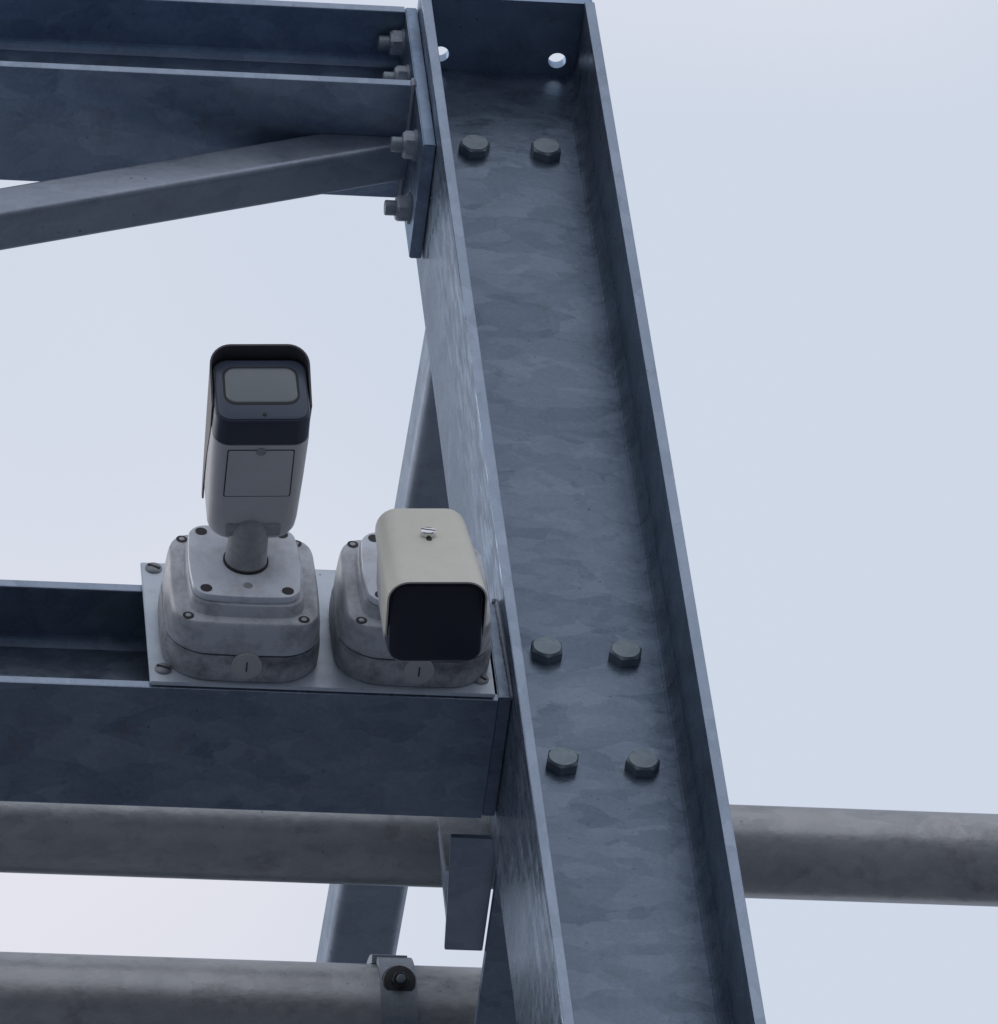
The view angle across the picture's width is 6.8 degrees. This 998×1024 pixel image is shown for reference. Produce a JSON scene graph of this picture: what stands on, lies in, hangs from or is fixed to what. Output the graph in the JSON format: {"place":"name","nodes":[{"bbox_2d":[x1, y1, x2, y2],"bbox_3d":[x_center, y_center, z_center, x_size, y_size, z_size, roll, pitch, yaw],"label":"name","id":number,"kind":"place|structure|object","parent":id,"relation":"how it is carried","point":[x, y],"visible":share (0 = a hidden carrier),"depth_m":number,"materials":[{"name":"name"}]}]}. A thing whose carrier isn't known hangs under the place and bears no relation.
{"place":"outdoors","nodes":[
{"label":"outdoors","id":0,"kind":"place"},
{"bbox_2d":[0,0,997,1023],"label":"sky","id":1,"kind":"structure","parent":0,"point":[811,186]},
{"label":"ground","id":2,"kind":"structure","parent":0,"visible":0},
{"bbox_2d":[416,0,765,1023],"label":"steel column","id":3,"kind":"structure","parent":2,"relation":"on","point":[622,896],"depth_m":6.74,"materials":[{"name":"metal"}]},
{"bbox_2d":[0,0,435,257],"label":"steel beam","id":4,"kind":"structure","parent":3,"relation":"attached to","point":[89,86],"depth_m":7.18,"materials":[{"name":"metal"}]},
{"bbox_2d":[0,134,407,249],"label":"brace tube","id":5,"kind":"object","parent":4,"relation":"attached to","point":[158,192],"visible":1,"depth_m":7.12,"materials":[{"name":"grey metal"}]},
{"bbox_2d":[0,580,512,817],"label":"steel beam","id":6,"kind":"structure","parent":3,"relation":"attached to","point":[90,713],"depth_m":6.50,"materials":[{"name":"metal"}]},
{"bbox_2d":[140,562,494,697],"bbox_3d":[-0.142,0.090,6.527,0.268,0.154,0.006,2,-54,-8],"label":"mounting plate","id":7,"kind":"object","parent":6,"relation":"attached to","point":[326,673],"visible":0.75,"depth_m":6.48,"materials":[{"name":"metal"}]},
{"bbox_2d":[158,535,319,682],"bbox_3d":[-0.199,0.070,6.489,0.123,0.124,0.064,2,-54,-8],"label":"junction box","id":8,"kind":"object","parent":7,"relation":"attached to","point":[201,638],"visible":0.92,"depth_m":6.45,"materials":[{"name":"grey paint"}]},
{"bbox_2d":[187,344,311,603],"bbox_3d":[-0.187,-0.038,6.426,0.086,0.115,0.186,2,-54,-8],"label":"security camera","id":9,"kind":"object","parent":8,"relation":"attached to","point":[242,547],"visible":1,"depth_m":6.40,"materials":[{"name":"paint"}]},
{"bbox_2d":[329,540,491,686],"bbox_3d":[-0.067,0.074,6.508,0.123,0.124,0.064,2,-54,-8],"label":"junction box","id":10,"kind":"object","parent":7,"relation":"attached to","point":[359,649],"visible":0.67,"depth_m":6.47,"materials":[{"name":"grey paint"}]},
{"bbox_2d":[361,508,487,661],"bbox_3d":[-0.054,0.045,6.397,0.087,0.260,0.100,0,-68,-6],"label":"security camera","id":11,"kind":"object","parent":10,"relation":"attached to","point":[425,590],"visible":1,"depth_m":6.29,"materials":[{"name":"paint"}]},
{"bbox_2d":[316,329,448,963],"bbox_3d":[-0.157,0.664,7.914,0.128,0.102,2.420,4,-54,-9],"label":"brace tube","id":12,"kind":"object","parent":3,"relation":"attached to","point":[361,924],"visible":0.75,"depth_m":7.64,"materials":[{"name":"grey metal"}]},
{"bbox_2d":[437,817,494,950],"bbox_3d":[-0.032,0.264,6.662,0.040,0.125,0.114,2,-54,-8],"label":"pipe bracket","id":13,"kind":"object","parent":3,"relation":"attached to","point":[466,854],"visible":0.93,"depth_m":6.62,"materials":[{"name":"grey metal"}]},
{"bbox_2d":[474,869,516,1023],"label":"steel beam","id":14,"kind":"structure","parent":3,"relation":"attached to","point":[495,1002],"depth_m":6.65,"materials":[{"name":"grey metal"}]},
{"bbox_2d":[0,952,481,1023],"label":"steel pipe","id":15,"kind":"object","parent":14,"relation":"on","point":[46,988],"depth_m":6.86,"materials":[{"name":"grey metal"}]},
{"bbox_2d":[367,954,417,1023],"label":"pipe clamp","id":16,"kind":"object","parent":15,"relation":"attached to","point":[398,983],"visible":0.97,"depth_m":6.87,"materials":[{"name":"metal"}]},
{"bbox_2d":[0,801,997,906],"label":"steel pipe","id":17,"kind":"object","parent":14,"relation":"on","point":[864,855],"depth_m":6.75,"materials":[{"name":"grey metal"}]}
]}

